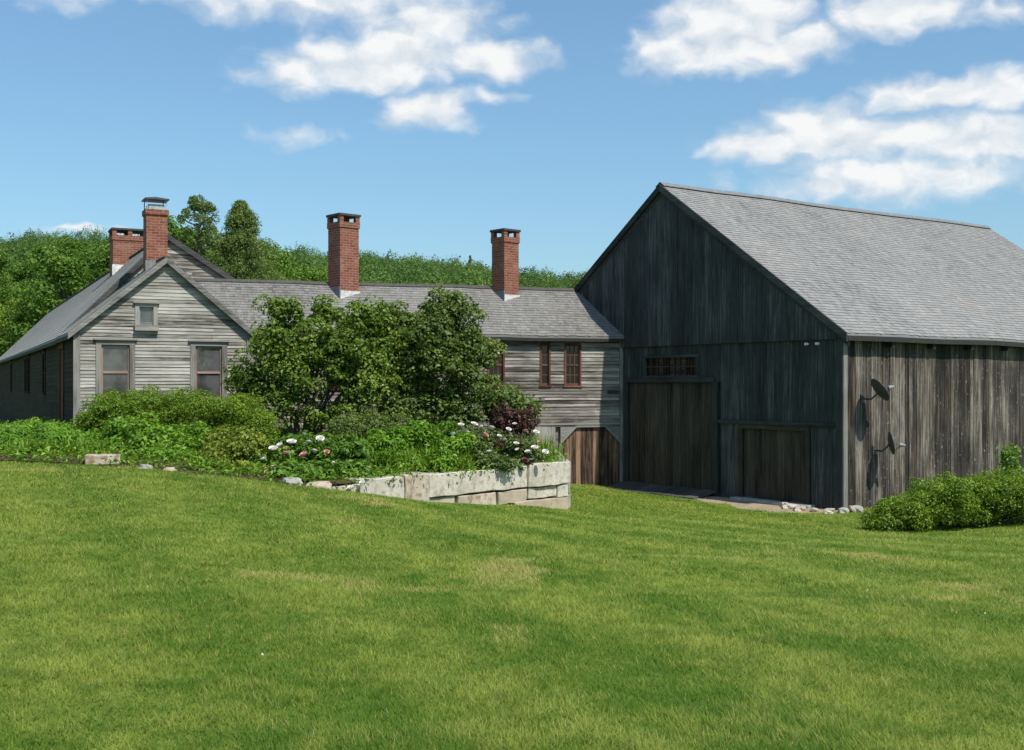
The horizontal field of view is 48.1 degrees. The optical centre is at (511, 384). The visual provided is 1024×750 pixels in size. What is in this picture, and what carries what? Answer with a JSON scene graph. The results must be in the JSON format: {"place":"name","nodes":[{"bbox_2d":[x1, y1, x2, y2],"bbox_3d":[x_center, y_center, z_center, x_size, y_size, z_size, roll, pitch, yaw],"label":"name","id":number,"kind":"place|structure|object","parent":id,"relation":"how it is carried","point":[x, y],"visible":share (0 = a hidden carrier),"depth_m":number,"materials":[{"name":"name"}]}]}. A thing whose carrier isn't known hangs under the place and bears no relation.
{"place":"outdoors","nodes":[
{"label":"outdoors","id":0,"kind":"place"},
{"bbox_2d":[0,419,1023,749],"bbox_3d":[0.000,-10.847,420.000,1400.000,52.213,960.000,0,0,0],"label":"ground","id":1,"kind":"structure","parent":0,"point":[424,659],"depth_m":7.77,"materials":[{"name":"green plant"}]},
{"bbox_2d":[0,286,10,310],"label":"tree","id":2,"kind":"object","parent":1,"relation":"on","point":[4,292],"visible":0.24,"depth_m":101.65,"materials":[{"name":"green plant"}]},
{"bbox_2d":[0,252,15,286],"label":"tree","id":3,"kind":"object","parent":1,"relation":"on","point":[2,263],"visible":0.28,"depth_m":136.48,"materials":[{"name":"green plant"}]},
{"bbox_2d":[0,268,15,287],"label":"tree","id":4,"kind":"object","parent":1,"relation":"on","point":[10,276],"visible":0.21,"depth_m":146.14,"materials":[{"name":"green plant"}]},
{"bbox_2d":[1,295,20,309],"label":"tree","id":5,"kind":"object","parent":1,"relation":"on","point":[6,301],"visible":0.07,"depth_m":105.64,"materials":[{"name":"green plant"}]},
{"bbox_2d":[0,281,30,296],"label":"tree","id":6,"kind":"object","parent":1,"relation":"on","point":[10,286],"visible":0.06,"depth_m":115.07,"materials":[{"name":"green plant"}]},
{"bbox_2d":[0,297,45,355],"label":"tree","id":7,"kind":"object","parent":1,"relation":"on","point":[15,315],"visible":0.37,"depth_m":85.53,"materials":[{"name":"green plant"}]},
{"bbox_2d":[5,260,45,288],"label":"tree","id":8,"kind":"object","parent":1,"relation":"on","point":[18,273],"visible":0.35,"depth_m":132.80,"materials":[{"name":"green plant"}]},
{"bbox_2d":[2,281,48,310],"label":"tree","id":9,"kind":"object","parent":1,"relation":"on","point":[14,293],"visible":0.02,"depth_m":102.27,"materials":[{"name":"green plant"}]},
{"bbox_2d":[9,279,59,311],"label":"tree","id":10,"kind":"object","parent":1,"relation":"on","point":[29,292],"visible":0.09,"depth_m":91.63,"materials":[{"name":"green plant"}]},
{"bbox_2d":[5,242,95,340],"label":"tree","id":11,"kind":"object","parent":1,"relation":"on","point":[62,270],"visible":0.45,"depth_m":83.07,"materials":[{"name":"green plant"}]},
{"bbox_2d":[41,279,86,294],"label":"tree","id":12,"kind":"object","parent":1,"relation":"on","point":[46,280],"visible":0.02,"depth_m":98.38,"materials":[{"name":"green plant"}]},
{"bbox_2d":[48,236,94,269],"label":"tree","id":13,"kind":"object","parent":1,"relation":"on","point":[65,244],"visible":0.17,"depth_m":156.55,"materials":[{"name":"green plant"}]},
{"bbox_2d":[63,245,99,275],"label":"tree","id":14,"kind":"object","parent":1,"relation":"on","point":[67,252],"visible":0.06,"depth_m":150.34,"materials":[{"name":"green plant"}]},
{"bbox_2d":[79,247,104,284],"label":"tree","id":15,"kind":"object","parent":1,"relation":"on","point":[91,268],"visible":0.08,"depth_m":144.87,"materials":[{"name":"green plant"}]},
{"bbox_2d":[81,241,109,283],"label":"tree","id":16,"kind":"object","parent":1,"relation":"on","point":[102,257],"visible":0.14,"depth_m":113.05,"materials":[{"name":"green plant"}]},
{"bbox_2d":[85,454,121,466],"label":"stone slab","id":17,"kind":"structure","parent":1,"relation":"on","point":[99,459],"depth_m":21.07,"materials":[{"name":"stone"}]},
{"bbox_2d":[0,197,258,424],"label":"farmhouse","id":18,"kind":"object","parent":1,"relation":"on","point":[146,308],"visible":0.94,"depth_m":29.44,"materials":[{"name":"grey wood"}]},
{"bbox_2d":[9,360,11,390],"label":"window","id":19,"kind":"structure","parent":18,"relation":"in","point":[10,361],"depth_m":52.12,"materials":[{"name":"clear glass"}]},
{"bbox_2d":[23,355,26,392],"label":"window","id":20,"kind":"structure","parent":18,"relation":"in","point":[25,357],"depth_m":44.14,"materials":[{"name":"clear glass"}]},
{"bbox_2d":[25,354,29,392],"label":"window","id":21,"kind":"structure","parent":18,"relation":"in","point":[28,355],"depth_m":42.62,"materials":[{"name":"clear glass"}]},
{"bbox_2d":[40,349,45,393],"bbox_3d":[-14.673,-0.387,35.982,0.152,1.403,1.170,0,0,-26],"label":"window","id":22,"kind":"structure","parent":18,"relation":"in","point":[43,350],"depth_m":36.34,"materials":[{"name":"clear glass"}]},
{"bbox_2d":[58,342,64,420],"bbox_3d":[-12.088,0.025,30.817,0.095,2.250,1.400,0,0,-26],"label":"door","id":23,"kind":"structure","parent":18,"relation":"in","point":[61,349],"depth_m":31.15,"materials":[{"name":"wood"}]},
{"bbox_2d":[94,338,137,400],"bbox_3d":[-9.818,-0.345,28.414,1.030,1.581,0.152,0,0,-26],"label":"window","id":24,"kind":"structure","parent":18,"relation":"in","point":[115,357],"depth_m":28.46,"materials":[{"name":"clear glass"}]},
{"bbox_2d":[133,301,159,330],"bbox_3d":[-9.150,-1.705,28.719,0.640,0.730,0.202,0,0,-26],"label":"window","id":25,"kind":"structure","parent":18,"relation":"in","point":[146,312],"depth_m":28.74,"materials":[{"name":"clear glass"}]},
{"bbox_2d":[188,340,229,400],"bbox_3d":[-7.778,-0.345,29.431,1.030,1.581,0.152,0,0,-26],"label":"window","id":26,"kind":"structure","parent":18,"relation":"in","point":[207,357],"depth_m":29.47,"materials":[{"name":"clear glass"}]},
{"bbox_2d":[139,464,152,469],"bbox_3d":[-6.666,1.533,20.853,0.264,0.145,0.398,7,-7,-17],"label":"edging stone","id":27,"kind":"object","parent":1,"relation":"on","point":[142,466],"visible":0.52,"depth_m":20.71,"materials":[{"name":"grey stone"}]},
{"bbox_2d":[163,467,176,471],"bbox_3d":[-6.189,1.569,20.791,0.214,0.122,0.352,-7,-7,12],"label":"edging stone","id":28,"kind":"object","parent":1,"relation":"on","point":[170,468],"visible":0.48,"depth_m":20.68,"materials":[{"name":"beige stone"}]},
{"bbox_2d":[168,212,219,263],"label":"tree","id":29,"kind":"object","parent":1,"relation":"on","point":[176,230],"visible":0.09,"depth_m":90.57,"materials":[{"name":"green plant"}]},
{"bbox_2d":[176,194,235,275],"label":"pine tree","id":30,"kind":"object","parent":1,"relation":"on","point":[202,209],"visible":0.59,"depth_m":73.71,"materials":[{"name":"green plant"}]},
{"bbox_2d":[0,437,446,484],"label":"garden soil","id":31,"kind":"structure","parent":1,"relation":"on","point":[256,476],"depth_m":21.33,"materials":[{"name":"brown soil"}]},
{"bbox_2d":[0,421,104,450],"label":"leafy bush","id":32,"kind":"object","parent":31,"relation":"on","point":[20,431],"visible":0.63,"depth_m":23.18,"materials":[{"name":"green plant"}]},
{"bbox_2d":[0,434,107,454],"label":"daylily","id":33,"kind":"object","parent":31,"relation":"on","point":[23,444],"visible":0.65,"depth_m":22.27,"materials":[{"name":"green plant"}]},
{"bbox_2d":[95,412,213,456],"bbox_3d":[-7.261,1.091,23.267,2.907,1.005,2.942,0,0,0],"label":"leafy bush","id":34,"kind":"object","parent":31,"relation":"on","point":[137,429],"visible":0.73,"depth_m":23.23,"materials":[{"name":"green plant"}]},
{"bbox_2d":[72,383,281,438],"bbox_3d":[-7.594,0.659,26.273,4.855,1.353,2.289,0,0,0],"label":"hedge","id":35,"kind":"object","parent":31,"relation":"on","point":[218,413],"visible":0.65,"depth_m":25.79,"materials":[{"name":"leaves"},{"name":"grey bark"}]},
{"bbox_2d":[189,425,274,469],"bbox_3d":[-5.422,1.247,22.339,1.761,0.866,2.397,0,0,0],"label":"olive bush","id":36,"kind":"object","parent":31,"relation":"on","point":[239,443],"visible":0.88,"depth_m":22.11,"materials":[{"name":"green plant"}]},
{"bbox_2d":[0,416,566,486],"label":"ground cover","id":37,"kind":"object","parent":31,"relation":"on","point":[194,459],"visible":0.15,"depth_m":21.91,"materials":[{"name":"green plant"}]},
{"bbox_2d":[243,430,376,489],"bbox_3d":[-3.963,1.471,22.888,2.623,1.029,3.883,0,0,0],"label":"peony","id":38,"kind":"object","parent":31,"relation":"on","point":[344,452],"visible":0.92,"depth_m":22.44,"materials":[{"name":"green plant"}]},
{"bbox_2d":[220,293,414,434],"bbox_3d":[-4.774,-0.341,27.977,4.750,3.780,2.431,0,0,0],"label":"lilac","id":39,"kind":"object","parent":31,"relation":"on","point":[356,370],"visible":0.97,"depth_m":27.61,"materials":[{"name":"green plant"}]},
{"bbox_2d":[323,405,416,440],"bbox_3d":[-3.248,1.097,26.652,2.245,1.229,1.336,0,0,-12],"label":"boxwood","id":40,"kind":"object","parent":31,"relation":"on","point":[383,421],"visible":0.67,"depth_m":26.40,"materials":[{"name":"green plant"}]},
{"bbox_2d":[366,419,478,471],"bbox_3d":[-1.998,1.313,24.320,2.560,1.133,2.173,0,0,0],"label":"leafy bush","id":41,"kind":"object","parent":31,"relation":"on","point":[413,433],"visible":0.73,"depth_m":24.10,"materials":[{"name":"green plant"}]},
{"bbox_2d":[347,429,503,470],"bbox_3d":[-2.017,1.386,24.920,4.348,0.825,4.022,0,0,0],"label":"daylily","id":42,"kind":"object","parent":31,"relation":"on","point":[427,457],"visible":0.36,"depth_m":23.76,"materials":[{"name":"green plant"}]},
{"bbox_2d":[365,285,514,431],"bbox_3d":[-1.879,-0.403,28.781,3.936,4.225,2.331,0,0,0],"label":"lilac","id":43,"kind":"object","parent":31,"relation":"on","point":[424,359],"visible":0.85,"depth_m":28.37,"materials":[{"name":"green plant"}]},
{"bbox_2d":[450,422,551,472],"bbox_3d":[-0.263,1.438,25.493,3.013,1.243,1.516,0,0,-44],"label":"rose bush","id":44,"kind":"object","parent":31,"relation":"on","point":[506,461],"visible":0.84,"depth_m":25.29,"materials":[{"name":"green plant"}]},
{"bbox_2d":[478,380,548,434],"bbox_3d":[0.045,0.880,29.600,1.865,1.974,1.369,0,0,0],"label":"young lilac","id":45,"kind":"object","parent":31,"relation":"on","point":[517,401],"visible":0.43,"depth_m":29.39,"materials":[{"name":"green plant"}]},
{"bbox_2d":[489,402,540,442],"bbox_3d":[0.009,1.172,27.759,1.409,1.498,1.043,0,0,0],"label":"barberry","id":46,"kind":"object","parent":31,"relation":"on","point":[520,417],"visible":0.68,"depth_m":27.57,"materials":[{"name":"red plant"}]},
{"bbox_2d":[515,428,573,460],"bbox_3d":[0.533,1.435,27.160,1.602,0.829,1.834,0,0,31],"label":"daylily","id":47,"kind":"object","parent":31,"relation":"on","point":[549,447],"visible":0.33,"depth_m":27.06,"materials":[{"name":"green plant"}]},
{"bbox_2d":[206,200,294,279],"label":"pine tree","id":48,"kind":"object","parent":1,"relation":"on","point":[239,223],"visible":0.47,"depth_m":75.33,"materials":[{"name":"green plant"}]},
{"bbox_2d":[213,240,308,279],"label":"tree","id":49,"kind":"object","parent":1,"relation":"on","point":[286,260],"visible":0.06,"depth_m":123.01,"materials":[{"name":"green plant"}]},
{"bbox_2d":[270,275,310,280],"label":"tree","id":50,"kind":"object","parent":1,"relation":"on","point":[295,277],"depth_m":98.54,"materials":[{"name":"green plant"}]},
{"bbox_2d":[282,477,302,485],"bbox_3d":[-3.992,1.795,20.807,0.354,0.190,0.553,6,1,-3],"label":"edging stone","id":51,"kind":"object","parent":1,"relation":"on","point":[293,480],"visible":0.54,"depth_m":20.65,"materials":[{"name":"grey stone"}]},
{"bbox_2d":[0,225,586,287],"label":"woods","id":52,"kind":"object","parent":1,"relation":"on","point":[382,269],"visible":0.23,"depth_m":222.94,"materials":[{"name":"green plant"}]},
{"bbox_2d":[277,261,324,281],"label":"tree","id":53,"kind":"object","parent":1,"relation":"on","point":[306,276],"visible":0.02,"depth_m":131.77,"materials":[{"name":"green plant"}]},
{"bbox_2d":[292,266,327,281],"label":"tree","id":54,"kind":"object","parent":1,"relation":"on","point":[321,275],"visible":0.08,"depth_m":132.84,"materials":[{"name":"green plant"}]},
{"bbox_2d":[306,481,331,488],"bbox_3d":[-3.572,1.876,21.053,0.558,0.184,0.374,-1,3,-25],"label":"edging stone","id":55,"kind":"object","parent":1,"relation":"on","point":[324,484],"visible":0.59,"depth_m":20.96,"materials":[{"name":"beige stone"}]},
{"bbox_2d":[193,212,623,484],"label":"connecting wing","id":56,"kind":"structure","parent":1,"relation":"on","point":[563,359],"depth_m":33.15,"materials":[{"name":"grey wood"}]},
{"bbox_2d":[487,343,504,386],"bbox_3d":[-0.463,-0.544,32.469,0.580,1.258,0.112,0,0,-17],"label":"window","id":57,"kind":"structure","parent":56,"relation":"in","point":[499,369],"depth_m":32.51,"materials":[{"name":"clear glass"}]},
{"bbox_2d":[539,343,551,386],"bbox_3d":[0.946,-0.544,32.900,0.380,1.258,0.112,0,0,-17],"label":"window","id":58,"kind":"structure","parent":56,"relation":"in","point":[545,348],"depth_m":32.91,"materials":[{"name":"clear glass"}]},
{"bbox_2d":[563,343,582,386],"bbox_3d":[1.749,-0.544,33.145,0.580,1.258,0.112,0,0,-17],"label":"window","id":59,"kind":"structure","parent":56,"relation":"in","point":[572,352],"depth_m":33.17,"materials":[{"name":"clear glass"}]},
{"bbox_2d":[561,427,618,484],"bbox_3d":[2.262,2.135,33.343,1.842,1.930,0.038,0,0,-17],"label":"door","id":60,"kind":"structure","parent":56,"relation":"in","point":[595,451],"depth_m":33.35,"materials":[{"name":"brown wood"}]},
{"bbox_2d":[331,448,570,508],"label":"retaining wall","id":61,"kind":"structure","parent":1,"relation":"on","point":[536,484],"depth_m":24.55,"materials":[{"name":"stone"}]},
{"bbox_2d":[698,496,851,512],"bbox_3d":[5.829,3.008,28.448,1.884,0.096,5.200,0,0,-34],"label":"dirt apron","id":62,"kind":"object","parent":1,"relation":"on","point":[745,505],"visible":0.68,"depth_m":28.37,"materials":[{"name":"beige soil"}]},
{"bbox_2d":[782,503,795,508],"bbox_3d":[6.674,2.966,27.641,0.388,0.177,0.296,7,-9,-11],"label":"loose stone","id":63,"kind":"object","parent":1,"relation":"on","point":[787,506],"visible":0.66,"depth_m":27.55,"materials":[{"name":"stone"}]},
{"bbox_2d":[573,182,1023,509],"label":"barn","id":64,"kind":"structure","parent":1,"relation":"on","point":[767,339],"depth_m":30.30,"materials":[{"name":"grey wood"}]},
{"bbox_2d":[642,354,698,377],"bbox_3d":[4.413,-0.495,31.903,0.115,0.630,2.280,0,0,-34],"label":"transom window","id":65,"kind":"structure","parent":64,"relation":"in","point":[657,365],"depth_m":31.94,"materials":[{"name":"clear glass"}]},
{"bbox_2d":[624,377,718,496],"bbox_3d":[4.389,1.455,31.922,0.130,3.290,3.780,0,0,-34],"label":"door","id":66,"kind":"structure","parent":64,"relation":"in","point":[674,427],"depth_m":31.85,"materials":[{"name":"brown wood"}]},
{"bbox_2d":[738,424,810,503],"bbox_3d":[6.565,2.062,28.773,0.115,2.075,2.360,0,0,-34],"label":"door","id":67,"kind":"structure","parent":64,"relation":"in","point":[777,460],"depth_m":28.76,"materials":[{"name":"brown wood"}]},
{"bbox_2d":[860,378,893,402],"bbox_3d":[8.640,0.157,27.075,0.535,0.585,0.766,0,0,-34],"label":"satellite dish","id":68,"kind":"object","parent":64,"relation":"attached to","point":[880,390],"visible":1,"depth_m":26.93,"materials":[{"name":"metal"}]},
{"bbox_2d":[872,431,905,454],"bbox_3d":[8.960,1.402,27.326,0.442,0.576,0.713,0,0,-34],"label":"satellite dish","id":69,"kind":"object","parent":64,"relation":"attached to","point":[891,445],"visible":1,"depth_m":27.15,"materials":[{"name":"metal"}]},
{"bbox_2d":[793,506,805,510],"bbox_3d":[6.834,2.975,27.272,0.308,0.150,0.272,-11,-3,42],"label":"loose stone","id":70,"kind":"object","parent":1,"relation":"on","point":[802,508],"visible":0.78,"depth_m":27.18,"materials":[{"name":"beige stone"}]},
{"bbox_2d":[809,508,819,512],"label":"loose stone","id":71,"kind":"object","parent":1,"relation":"on","point":[814,510],"visible":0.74,"depth_m":26.91,"materials":[{"name":"beige stone"}]},
{"bbox_2d":[824,508,834,511],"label":"loose stone","id":72,"kind":"object","parent":1,"relation":"on","point":[831,509],"visible":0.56,"depth_m":26.87,"materials":[{"name":"stone"}]},
{"bbox_2d":[837,507,848,512],"bbox_3d":[7.710,2.958,26.698,0.272,0.149,0.318,4,9,38],"label":"loose stone","id":73,"kind":"object","parent":1,"relation":"on","point":[843,510],"visible":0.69,"depth_m":26.61,"materials":[{"name":"grey stone"}]},
{"bbox_2d":[848,506,855,511],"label":"loose stone","id":74,"kind":"object","parent":1,"relation":"on","point":[851,508],"visible":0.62,"depth_m":26.70,"materials":[{"name":"beige stone"}]},
{"bbox_2d":[853,505,863,511],"bbox_3d":[8.059,2.936,26.807,0.298,0.169,0.411,-1,8,1],"label":"loose stone","id":75,"kind":"object","parent":1,"relation":"on","point":[858,508],"visible":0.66,"depth_m":26.67,"materials":[{"name":"grey stone"}]},
{"bbox_2d":[907,477,925,490],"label":"weed","id":76,"kind":"object","parent":1,"relation":"on","point":[912,483],"visible":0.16,"depth_m":26.20,"materials":[{"name":"green plant"}]},
{"bbox_2d":[857,467,1023,531],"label":"spreading juniper","id":77,"kind":"object","parent":1,"relation":"on","point":[932,506],"visible":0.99,"depth_m":22.99,"materials":[{"name":"green plant"}]},
{"bbox_2d":[995,441,1023,476],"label":"sapling","id":78,"kind":"object","parent":1,"relation":"on","point":[1005,456],"visible":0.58,"depth_m":26.33,"materials":[{"name":"green plant"}]},
{"bbox_2d":[0,0,1023,281],"label":"sky","id":79,"kind":"structure","parent":0,"point":[442,125],"materials":[{"name":"blue"}]}
]}

